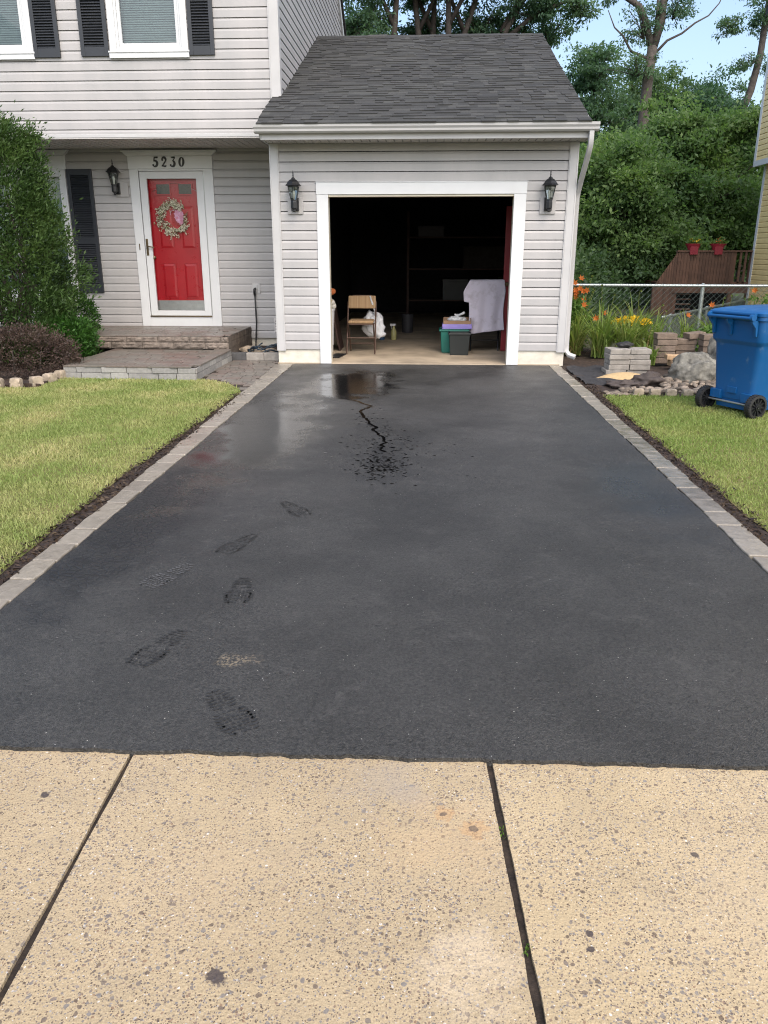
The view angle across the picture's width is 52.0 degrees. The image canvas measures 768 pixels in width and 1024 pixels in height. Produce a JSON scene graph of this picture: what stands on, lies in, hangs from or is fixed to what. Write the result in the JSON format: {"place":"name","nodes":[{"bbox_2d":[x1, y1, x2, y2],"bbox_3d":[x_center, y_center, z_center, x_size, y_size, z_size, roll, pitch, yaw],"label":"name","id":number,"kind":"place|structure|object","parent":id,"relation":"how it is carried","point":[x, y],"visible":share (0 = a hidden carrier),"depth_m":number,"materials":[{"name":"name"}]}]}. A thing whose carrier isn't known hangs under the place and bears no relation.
{"place":"outdoors","nodes":[
{"label":"outdoors","id":0,"kind":"place"},
{"bbox_2d":[0,750,129,992],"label":"pavement","id":1,"kind":"structure","parent":0,"point":[52,803],"depth_m":2.11,"materials":[{"name":"concrete"}]},
{"bbox_2d":[0,347,148,386],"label":"soil bed","id":2,"kind":"object","parent":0,"point":[6,378],"visible":0.09,"depth_m":9.62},
{"bbox_2d":[9,378,23,387],"bbox_3d":[-4.094,-1.433,8.774,0.113,0.116,0.100,0,18,0],"label":"bed stone","id":3,"kind":"object","parent":2,"relation":"on","point":[16,382],"visible":0.83,"depth_m":8.73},
{"bbox_2d":[29,376,43,386],"bbox_3d":[-3.922,-1.470,8.889,0.100,0.116,0.126,16,24,39],"label":"bed stone","id":4,"kind":"object","parent":2,"relation":"on","point":[33,380],"visible":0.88,"depth_m":8.85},
{"bbox_2d":[0,318,87,379],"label":"barberry shrub","id":5,"kind":"object","parent":2,"relation":"on","point":[66,351],"visible":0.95,"depth_m":9.38,"materials":[{"name":"plant"}]},
{"bbox_2d":[42,373,57,382],"bbox_3d":[-3.864,-1.545,9.114,0.100,0.116,0.151,5,19,15],"label":"bed stone","id":6,"kind":"object","parent":2,"relation":"on","point":[50,377],"visible":0.73,"depth_m":9.05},
{"bbox_2d":[0,100,104,370],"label":"evergreen shrub","id":7,"kind":"object","parent":2,"relation":"on","point":[35,207],"visible":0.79,"depth_m":9.86,"materials":[{"name":"plant"}]},
{"bbox_2d":[27,305,104,366],"bbox_3d":[-4.172,-2.241,10.287,1.037,0.917,1.020,1,18,3],"label":"evergreen","id":8,"kind":"object","parent":2,"relation":"on","point":[85,332],"visible":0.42,"depth_m":10.14,"materials":[{"name":"plant"}]},
{"bbox_2d":[35,286,102,327],"bbox_3d":[-4.684,-2.852,11.703,1.005,1.044,0.982,1,18,3],"label":"boxwood shrub","id":9,"kind":"object","parent":2,"relation":"on","point":[92,309],"visible":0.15,"depth_m":11.63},
{"bbox_2d":[0,376,240,574],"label":"lawn","id":10,"kind":"structure","parent":0,"point":[47,508],"depth_m":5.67,"materials":[{"name":"plant"}]},
{"bbox_2d":[0,385,244,585],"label":"mulch","id":11,"kind":"object","parent":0,"point":[95,507],"visible":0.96,"depth_m":4.78,"materials":[{"name":"soil"}]},
{"bbox_2d":[231,352,246,360],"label":"edging block","id":12,"kind":"structure","parent":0,"point":[238,355],"depth_m":10.93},
{"bbox_2d":[204,360,278,389],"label":"path","id":13,"kind":"structure","parent":0,"point":[243,372],"depth_m":9.90,"materials":[{"name":"concrete"}]},
{"bbox_2d":[246,352,264,359],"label":"edging block","id":14,"kind":"structure","parent":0,"point":[254,355],"depth_m":10.92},
{"bbox_2d":[0,753,536,1023],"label":"pavement","id":15,"kind":"structure","parent":0,"point":[203,889],"depth_m":1.84,"materials":[{"name":"concrete"}]},
{"bbox_2d":[264,352,278,360],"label":"edging block","id":16,"kind":"structure","parent":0,"point":[271,355],"depth_m":10.91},
{"bbox_2d":[0,364,767,770],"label":"driveway","id":17,"kind":"structure","parent":0,"point":[556,568],"depth_m":3.40,"materials":[{"name":"asphalt"}]},
{"bbox_2d":[126,629,186,665],"bbox_3d":[-0.855,0.514,3.012,0.130,0.001,0.296,7,20,20],"label":"shoe print","id":18,"kind":"object","parent":17,"relation":"on","point":[156,649],"visible":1,"depth_m":2.97},
{"bbox_2d":[139,563,192,587],"bbox_3d":[-1.004,0.292,3.682,0.132,0.001,0.301,9,20,25],"label":"shoe print","id":19,"kind":"object","parent":17,"relation":"on","point":[167,575],"visible":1,"depth_m":3.65},
{"bbox_2d":[206,689,258,734],"bbox_3d":[-0.514,0.652,2.593,0.132,0.001,0.288,-12,22,-32],"label":"shoe print","id":20,"kind":"object","parent":17,"relation":"on","point":[250,714],"visible":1,"depth_m":2.56},
{"bbox_2d":[215,533,257,553],"bbox_3d":[-0.748,0.160,4.081,0.131,0.001,0.304,9,20,24],"label":"shoe print","id":21,"kind":"object","parent":17,"relation":"on","point":[236,544],"visible":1,"depth_m":4.06},
{"bbox_2d":[223,577,252,602],"bbox_3d":[-0.636,0.346,3.519,0.132,0.001,0.280,1,18,3],"label":"shoe print","id":22,"kind":"object","parent":17,"relation":"on","point":[239,590],"visible":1,"depth_m":3.50},
{"bbox_2d":[339,398,386,451],"bbox_3d":[-0.120,-0.822,7.049,0.312,0.001,2.356,-4,19,-12],"label":"water trickle","id":23,"kind":"object","parent":17,"relation":"on","point":[373,429],"visible":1,"depth_m":6.83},
{"bbox_2d":[308,397,475,493],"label":"wet spots","id":24,"kind":"object","parent":17,"relation":"on","point":[377,461],"visible":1,"depth_m":5.63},
{"bbox_2d":[278,312,558,365],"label":"garage floor","id":25,"kind":"structure","parent":0,"point":[421,344],"depth_m":12.43,"materials":[{"name":"concrete"}]},
{"bbox_2d":[334,308,343,350],"bbox_3d":[-0.706,-2.800,12.034,0.127,0.614,0.500,1,18,3],"label":"plywood sheet","id":26,"kind":"object","parent":25,"relation":"on","point":[338,333],"visible":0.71,"depth_m":11.98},
{"bbox_2d":[346,295,376,353],"bbox_3d":[-0.329,-2.749,11.554,0.432,0.823,0.418,1,18,3],"label":"folding chair","id":27,"kind":"object","parent":25,"relation":"on","point":[359,301],"visible":1,"depth_m":11.55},
{"bbox_2d":[361,296,385,338],"bbox_3d":[-0.150,-2.892,11.730,0.356,0.642,0.232,-7,19,-19],"label":"plastic bag","id":28,"kind":"object","parent":27,"relation":"hanging from","point":[368,330],"visible":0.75,"depth_m":11.71,"materials":[{"name":"white"}]},
{"bbox_2d":[401,314,413,332],"bbox_3d":[0.433,-3.483,14.540,0.230,0.330,0.227,1,18,3],"label":"bucket","id":29,"kind":"object","parent":25,"relation":"on","point":[407,323],"visible":1,"depth_m":14.46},
{"bbox_2d":[253,33,600,365],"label":"garage","id":30,"kind":"structure","parent":25,"relation":"on","point":[370,140],"depth_m":10.18,"materials":[{"name":"plastic"}]},
{"bbox_2d":[285,171,303,213],"bbox_3d":[-1.127,-3.995,9.845,0.196,0.503,0.243,1,18,3],"label":"wall lantern","id":31,"kind":"object","parent":30,"relation":"attached to","point":[295,205],"depth_m":9.86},
{"bbox_2d":[500,206,511,350],"bbox_3d":[2.032,-3.361,11.436,0.590,2.020,0.112,1,18,3],"label":"side door","id":32,"kind":"structure","parent":30,"relation":"in","point":[509,208],"depth_m":11.41,"materials":[{"name":"red metal"}]},
{"bbox_2d":[539,171,557,213],"bbox_3d":[2.036,-3.937,9.687,0.196,0.503,0.243,1,18,3],"label":"wall lantern","id":33,"kind":"object","parent":30,"relation":"attached to","point":[548,205],"depth_m":9.70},
{"bbox_2d":[439,327,468,352],"bbox_3d":[1.037,-2.560,11.731,0.440,0.340,0.380,1,18,3],"label":"tote","id":34,"kind":"object","parent":25,"relation":"on","point":[445,347],"visible":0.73,"depth_m":11.57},
{"bbox_2d":[442,322,471,328],"bbox_3d":[1.076,-2.755,11.654,0.440,0.068,0.340,1,18,3],"label":"package","id":35,"kind":"object","parent":34,"relation":"on","point":[456,326],"visible":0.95,"depth_m":11.50},
{"bbox_2d":[443,317,470,323],"bbox_3d":[1.077,-2.827,11.635,0.400,0.078,0.290,1,18,3],"label":"cardboard box","id":36,"kind":"object","parent":35,"relation":"on","point":[446,321],"visible":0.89,"depth_m":11.51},
{"bbox_2d":[406,211,504,313],"bbox_3d":[1.482,-4.875,15.813,2.040,2.173,0.440,1,18,3],"label":"storage shelf","id":37,"kind":"object","parent":25,"relation":"on","point":[408,244],"visible":0.44,"depth_m":15.64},
{"bbox_2d":[418,226,443,236],"bbox_3d":[0.933,-5.560,15.618,0.516,0.200,0.380,1,18,3],"label":"storage box","id":38,"kind":"object","parent":37,"relation":"on","point":[430,231],"visible":1,"depth_m":15.45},
{"bbox_2d":[442,279,467,299],"bbox_3d":[1.433,-4.507,15.938,0.516,0.400,0.380,1,18,3],"label":"storage box","id":39,"kind":"object","parent":37,"relation":"in","point":[453,289],"visible":0.88,"depth_m":15.77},
{"bbox_2d":[463,246,504,268],"bbox_3d":[2.032,-5.077,15.716,0.916,0.420,0.380,1,18,3],"label":"storage box","id":40,"kind":"object","parent":37,"relation":"in","point":[483,257],"visible":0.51,"depth_m":15.55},
{"bbox_2d":[448,331,470,354],"bbox_3d":[1.090,-2.447,11.428,0.324,0.315,0.264,1,18,3],"label":"tote","id":41,"kind":"object","parent":25,"relation":"on","point":[459,342],"visible":1,"depth_m":11.33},
{"bbox_2d":[468,316,498,350],"bbox_3d":[1.517,-2.964,11.888,0.482,1.019,0.419,1,18,3],"label":"folding chair","id":42,"kind":"object","parent":25,"relation":"on","point":[497,340],"visible":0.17,"depth_m":11.88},
{"bbox_2d":[464,279,505,333],"bbox_3d":[1.468,-3.014,11.582,0.609,0.775,0.191,1,18,3],"label":"towel","id":43,"kind":"object","parent":42,"relation":"hanging from","point":[485,299],"visible":0.99,"depth_m":11.53,"materials":[{"name":"fabric"}]},
{"bbox_2d":[343,0,767,171],"label":"sky","id":44,"kind":"structure","parent":0,"point":[696,43],"materials":[{"name":"blue"}]},
{"bbox_2d":[492,764,767,1023],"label":"pavement","id":45,"kind":"structure","parent":0,"point":[643,893],"depth_m":1.89,"materials":[{"name":"concrete"}]},
{"bbox_2d":[560,348,699,396],"bbox_3d":[5.934,-1.842,10.186,7.240,0.081,4.300,1,18,3],"label":"soil bed","id":46,"kind":"object","parent":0,"point":[584,359],"visible":0.11,"depth_m":10.64,"materials":[{"name":"soil"}]},
{"bbox_2d":[570,295,591,349],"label":"leafy weed","id":47,"kind":"object","parent":46,"relation":"on","point":[576,306],"visible":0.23,"depth_m":11.55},
{"bbox_2d":[564,301,600,355],"bbox_3d":[2.770,-2.651,11.349,1.207,0.766,1.157,-11,21,-30],"label":"daylily","id":48,"kind":"object","parent":46,"relation":"on","point":[577,339],"visible":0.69,"depth_m":11.32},
{"bbox_2d":[571,275,603,350],"bbox_3d":[2.897,-2.974,11.779,1.180,1.109,1.403,-17,25,-42],"label":"daylily","id":49,"kind":"object","parent":46,"relation":"on","point":[582,290],"visible":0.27,"depth_m":11.60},
{"bbox_2d":[567,365,616,384],"bbox_3d":[2.627,-1.662,9.550,0.646,0.042,1.605,1,18,3],"label":"weed fabric","id":50,"kind":"object","parent":46,"relation":"on","point":[592,373],"visible":0.59,"depth_m":9.62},
{"bbox_2d":[597,372,639,379],"bbox_3d":[2.861,-1.621,9.345,0.687,0.070,0.380,1,18,3],"label":"sand pile","id":51,"kind":"object","parent":50,"relation":"on","point":[623,375],"visible":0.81,"depth_m":9.26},
{"bbox_2d":[573,284,632,337],"bbox_3d":[3.145,-2.890,11.734,1.214,0.978,1.272,1,18,3],"label":"daylily","id":52,"kind":"object","parent":46,"relation":"on","point":[601,308],"visible":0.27,"depth_m":11.64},
{"bbox_2d":[571,307,647,357],"bbox_3d":[3.143,-2.554,11.127,1.112,0.722,1.128,1,18,3],"label":"daylily","id":53,"kind":"object","parent":46,"relation":"on","point":[600,342],"visible":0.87,"depth_m":11.10,"materials":[{"name":"plant"}]},
{"bbox_2d":[601,367,625,373],"bbox_3d":[2.836,-1.740,9.738,0.245,0.059,0.270,1,18,3],"label":"paver block","id":54,"kind":"object","parent":46,"relation":"on","point":[605,370],"depth_m":9.61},
{"bbox_2d":[604,362,628,369],"bbox_3d":[2.865,-1.799,9.718,0.246,0.059,0.271,1,18,3],"label":"paver block","id":55,"kind":"object","parent":54,"relation":"on","point":[615,367],"depth_m":9.59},
{"bbox_2d":[604,358,629,364],"bbox_3d":[2.868,-1.860,9.701,0.254,0.059,0.278,1,18,3],"label":"paver block","id":56,"kind":"object","parent":55,"relation":"on","point":[616,362],"depth_m":9.58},
{"bbox_2d":[604,352,629,359],"bbox_3d":[2.856,-1.915,9.670,0.255,0.059,0.279,1,18,3],"label":"paver block","id":57,"kind":"object","parent":56,"relation":"on","point":[616,356],"depth_m":9.55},
{"bbox_2d":[604,347,630,353],"bbox_3d":[2.864,-1.981,9.670,0.245,0.059,0.270,0,18,-1],"label":"paver block","id":58,"kind":"object","parent":57,"relation":"on","point":[615,350],"depth_m":9.55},
{"bbox_2d":[597,308,660,346],"bbox_3d":[3.398,-2.503,11.047,1.055,0.675,1.067,12,22,31],"label":"daylily","id":59,"kind":"object","parent":46,"relation":"on","point":[631,335],"visible":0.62,"depth_m":10.98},
{"bbox_2d":[610,315,657,346],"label":"yellow flower clump","id":60,"kind":"object","parent":46,"relation":"on","point":[633,317],"visible":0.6,"depth_m":11.29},
{"bbox_2d":[604,371,665,388],"bbox_3d":[2.826,-1.471,8.900,0.721,0.243,0.300,-5,19,-16],"label":"folded tarp","id":61,"kind":"object","parent":46,"relation":"on","point":[652,378],"visible":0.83,"depth_m":8.85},
{"bbox_2d":[607,290,674,347],"bbox_3d":[3.656,-2.752,11.420,1.361,0.913,1.378,1,18,3],"label":"daylily","id":62,"kind":"object","parent":46,"relation":"on","point":[645,326],"visible":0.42,"depth_m":11.35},
{"bbox_2d":[634,341,663,364],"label":"daylily","id":63,"kind":"object","parent":46,"relation":"on","point":[653,354],"visible":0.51,"depth_m":10.38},
{"bbox_2d":[655,357,666,362],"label":"paver block","id":64,"kind":"object","parent":46,"relation":"on","point":[660,360],"depth_m":10.43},
{"bbox_2d":[655,351,674,356],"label":"paver block","id":65,"kind":"object","parent":64,"relation":"on","point":[662,354],"depth_m":10.41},
{"bbox_2d":[651,344,675,351],"bbox_3d":[3.715,-2.184,10.481,0.264,0.073,0.202,1,18,3],"label":"paver block","id":66,"kind":"object","parent":65,"relation":"on","point":[667,347],"depth_m":10.39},
{"bbox_2d":[653,338,677,344],"bbox_3d":[3.734,-2.258,10.457,0.266,0.073,0.205,1,18,3],"label":"paver block","id":67,"kind":"object","parent":66,"relation":"on","point":[665,341],"depth_m":10.37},
{"bbox_2d":[653,332,677,338],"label":"paver block","id":68,"kind":"object","parent":67,"relation":"on","point":[664,335],"depth_m":10.35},
{"bbox_2d":[644,304,679,347],"bbox_3d":[3.932,-2.722,11.651,0.938,0.712,0.872,-14,23,-36],"label":"daylily","id":69,"kind":"object","parent":46,"relation":"on","point":[650,340],"visible":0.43,"depth_m":11.65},
{"bbox_2d":[618,374,715,393],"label":"pebbles","id":70,"kind":"object","parent":46,"relation":"on","point":[677,384],"visible":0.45,"depth_m":8.67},
{"bbox_2d":[573,283,767,347],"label":"chain link fence","id":71,"kind":"object","parent":46,"relation":"on","point":[701,297],"visible":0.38,"depth_m":11.91,"materials":[{"name":"metal"}]},
{"bbox_2d":[666,309,707,341],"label":"daylily","id":72,"kind":"object","parent":46,"relation":"on","point":[685,329],"visible":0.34,"depth_m":11.66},
{"bbox_2d":[667,351,715,383],"bbox_3d":[3.592,-1.612,9.217,0.556,0.514,0.484,1,18,3],"label":"boulder","id":73,"kind":"object","parent":46,"relation":"on","point":[694,366],"visible":0.65,"depth_m":9.04,"materials":[{"name":"stone"}]},
{"bbox_2d":[682,319,712,351],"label":"leafy weed","id":74,"kind":"object","parent":46,"relation":"on","point":[708,327],"visible":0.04,"depth_m":10.94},
{"bbox_2d":[707,336,715,359],"bbox_3d":[4.262,-1.787,9.636,0.605,0.853,0.532,16,24,40],"label":"boulder","id":75,"kind":"object","parent":46,"relation":"on","point":[711,349],"visible":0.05,"depth_m":9.60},
{"bbox_2d":[628,347,651,353],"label":"paver block","id":76,"kind":"object","parent":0,"point":[640,350],"depth_m":9.54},
{"bbox_2d":[583,290,743,347],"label":"back yard","id":77,"kind":"structure","parent":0,"point":[647,309],"depth_m":18.74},
{"bbox_2d":[484,0,603,48],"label":"locust tree","id":78,"kind":"object","parent":77,"relation":"on","point":[539,12],"visible":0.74,"depth_m":22.74,"materials":[{"name":"plant"}]},
{"bbox_2d":[498,252,621,327],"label":"undergrowth","id":79,"kind":"object","parent":77,"relation":"on","point":[581,267],"visible":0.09,"depth_m":15.34,"materials":[{"name":"green plant"}]},
{"bbox_2d":[574,237,642,316],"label":"undergrowth","id":80,"kind":"object","parent":77,"relation":"on","point":[593,258],"visible":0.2,"depth_m":18.19,"materials":[{"name":"green plant"}]},
{"bbox_2d":[556,40,671,151],"bbox_3d":[8.875,-14.245,32.725,5.877,9.607,4.895,1,18,3],"label":"round tree","id":81,"kind":"object","parent":77,"relation":"on","point":[590,79],"visible":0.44,"depth_m":31.23,"materials":[{"name":"plant"}]},
{"bbox_2d":[576,235,668,308],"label":"undergrowth","id":82,"kind":"object","parent":77,"relation":"on","point":[634,270],"visible":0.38,"depth_m":20.75,"materials":[{"name":"green plant"}]},
{"bbox_2d":[600,58,709,132],"bbox_3d":[11.531,-14.166,33.299,5.254,9.088,5.128,1,18,3],"label":"round tree","id":83,"kind":"object","parent":77,"relation":"on","point":[660,85],"visible":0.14,"depth_m":31.83,"materials":[{"name":"plant"}]},
{"bbox_2d":[596,0,720,128],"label":"locust tree","id":84,"kind":"object","parent":77,"relation":"on","point":[648,61],"visible":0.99,"depth_m":25.88,"materials":[{"name":"green plant"}]},
{"bbox_2d":[576,121,745,305],"bbox_3d":[6.716,-8.214,22.227,5.944,5.158,6.261,1,18,3],"label":"maple tree","id":85,"kind":"object","parent":77,"relation":"on","point":[626,170],"visible":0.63,"depth_m":20.66,"materials":[{"name":"plant"}]},
{"bbox_2d":[604,83,765,278],"bbox_3d":[9.858,-9.219,23.166,8.326,6.058,6.437,1,18,3],"label":"maple tree","id":86,"kind":"object","parent":77,"relation":"on","point":[715,140],"visible":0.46,"depth_m":21.68,"materials":[{"name":"plant"}]},
{"bbox_2d":[642,250,752,314],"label":"wooden deck","id":87,"kind":"structure","parent":77,"relation":"on","point":[701,267],"depth_m":18.83,"materials":[{"name":"wood"}]},
{"bbox_2d":[684,235,703,254],"bbox_3d":[7.303,-6.326,18.629,0.476,0.454,0.346,5,19,16],"label":"flower pot","id":88,"kind":"object","parent":87,"relation":"on","point":[693,247],"visible":1,"depth_m":18.57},
{"bbox_2d":[706,237,729,254],"bbox_3d":[7.860,-6.285,18.582,0.517,0.404,0.349,1,18,3],"label":"flower pot","id":89,"kind":"object","parent":87,"relation":"on","point":[718,248],"visible":1,"depth_m":18.54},
{"bbox_2d":[661,298,748,335],"bbox_3d":[6.422,-3.826,15.518,0.080,0.480,6.496,12,22,33],"label":"chain link fence","id":90,"kind":"object","parent":77,"relation":"on","point":[670,316],"visible":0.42,"depth_m":14.49,"materials":[{"name":"metal"}]},
{"bbox_2d":[667,62,754,117],"bbox_3d":[13.326,-13.708,32.651,4.691,8.634,3.720,1,18,3],"label":"round tree","id":91,"kind":"object","parent":77,"relation":"on","point":[717,92],"visible":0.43,"depth_m":31.09,"materials":[{"name":"plant"}]},
{"bbox_2d":[711,0,767,130],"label":"locust tree","id":92,"kind":"object","parent":77,"relation":"on","point":[760,17],"visible":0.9,"depth_m":24.12,"materials":[{"name":"green plant"}]},
{"bbox_2d":[745,7,767,304],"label":"yellow house","id":93,"kind":"structure","parent":77,"relation":"on","point":[758,273],"depth_m":17.98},
{"bbox_2d":[561,366,767,545],"bbox_3d":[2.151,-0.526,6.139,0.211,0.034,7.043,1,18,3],"label":"mulch","id":94,"kind":"object","parent":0,"point":[684,470],"visible":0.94,"depth_m":5.50,"materials":[{"name":"soil"}]},
{"bbox_2d":[674,345,694,350],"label":"paver block","id":95,"kind":"object","parent":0,"point":[685,348],"depth_m":10.46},
{"bbox_2d":[677,338,697,344],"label":"paver block","id":96,"kind":"object","parent":95,"relation":"on","point":[683,341],"depth_m":10.44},
{"bbox_2d":[683,331,705,339],"bbox_3d":[4.131,-2.354,10.486,0.230,0.097,0.200,-2,18,-5],"label":"paver block","id":97,"kind":"object","parent":96,"relation":"on","point":[691,335],"depth_m":10.40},
{"bbox_2d":[603,393,767,531],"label":"lawn","id":98,"kind":"structure","parent":0,"point":[715,472],"depth_m":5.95,"materials":[{"name":"plant"}]},
{"bbox_2d":[695,304,767,418],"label":"wheeled bin","id":99,"kind":"object","parent":98,"relation":"on","point":[740,335],"visible":0.98,"depth_m":7.18,"materials":[{"name":"plastic"}]},
{"label":"ground","id":100,"kind":"structure","parent":0,"visible":0},
{"bbox_2d":[0,364,292,609],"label":"kerb","id":101,"kind":"structure","parent":100,"relation":"on","point":[28,575],"depth_m":4.81,"materials":[{"name":"concrete"}]},
{"bbox_2d":[63,326,251,380],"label":"porch steps","id":102,"kind":"structure","parent":100,"relation":"on","point":[161,362],"depth_m":10.56,"materials":[{"name":"stone"}]},
{"bbox_2d":[0,0,346,349],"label":"house","id":103,"kind":"structure","parent":100,"relation":"on","point":[158,102],"depth_m":10.91,"materials":[{"name":"plastic"}]},
{"bbox_2d":[0,0,35,59],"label":"window","id":104,"kind":"structure","parent":103,"relation":"in","point":[19,47],"depth_m":10.18,"materials":[{"name":"white glass"}]},
{"bbox_2d":[0,150,79,300],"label":"window","id":105,"kind":"structure","parent":103,"relation":"in","point":[58,161],"depth_m":11.75,"materials":[{"name":"white glass"}]},
{"bbox_2d":[106,159,129,196],"bbox_3d":[-3.939,-4.905,11.578,0.215,0.503,0.290,10,21,27],"label":"wall lantern","id":106,"kind":"object","parent":103,"relation":"attached to","point":[120,189],"depth_m":11.58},
{"bbox_2d":[105,0,189,58],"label":"window","id":107,"kind":"structure","parent":103,"relation":"in","point":[160,45],"depth_m":10.09,"materials":[{"name":"white glass"}]},
{"bbox_2d":[139,171,212,316],"bbox_3d":[-3.133,-4.016,11.898,0.977,2.078,0.093,1,18,3],"label":"storm door","id":108,"kind":"structure","parent":103,"relation":"in","point":[198,175],"depth_m":11.88,"materials":[{"name":"white"}]},
{"bbox_2d":[147,179,204,309],"bbox_3d":[-3.132,-4.050,11.975,0.920,2.090,0.127,1,18,3],"label":"front door","id":109,"kind":"structure","parent":103,"relation":"in","point":[178,263],"depth_m":12.02,"materials":[{"name":"metal"}]},
{"bbox_2d":[153,197,189,239],"bbox_3d":[-3.193,-4.418,11.828,0.570,0.640,0.128,1,18,3],"label":"wreath","id":110,"kind":"object","parent":109,"relation":"attached to","point":[179,216],"visible":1,"depth_m":11.82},
{"bbox_2d":[0,757,544,1023],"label":"joint soil","id":111,"kind":"structure","parent":100,"relation":"on","point":[535,994],"depth_m":1.84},
{"bbox_2d":[343,0,398,35],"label":"locust tree","id":112,"kind":"object","parent":100,"relation":"on","point":[370,19],"visible":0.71,"depth_m":22.16,"materials":[{"name":"plant"}]},
{"bbox_2d":[384,0,463,34],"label":"locust tree","id":113,"kind":"object","parent":100,"relation":"on","point":[420,29],"visible":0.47,"depth_m":23.17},
{"bbox_2d":[399,0,456,34],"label":"locust tree","id":114,"kind":"object","parent":100,"relation":"on","point":[408,5],"visible":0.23,"depth_m":23.27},
{"bbox_2d":[443,0,504,33],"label":"locust tree","id":115,"kind":"object","parent":100,"relation":"on","point":[461,23],"visible":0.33,"depth_m":22.55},
{"bbox_2d":[438,0,511,33],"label":"locust tree","id":116,"kind":"object","parent":100,"relation":"on","point":[498,15],"visible":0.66,"depth_m":22.67,"materials":[{"name":"plant"}]},
{"bbox_2d":[549,365,767,573],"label":"kerb","id":117,"kind":"structure","parent":100,"relation":"on","point":[750,545],"depth_m":5.09,"materials":[{"name":"concrete"}]},
{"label":"nook soil","id":118,"kind":"structure","parent":0,"visible":0},
{"bbox_2d":[247,343,277,351],"bbox_3d":[-1.535,-2.491,11.611,0.546,0.279,1.168,8,20,23],"label":"garden hose","id":119,"kind":"object","parent":118,"relation":"on","point":[265,348],"visible":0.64,"depth_m":11.20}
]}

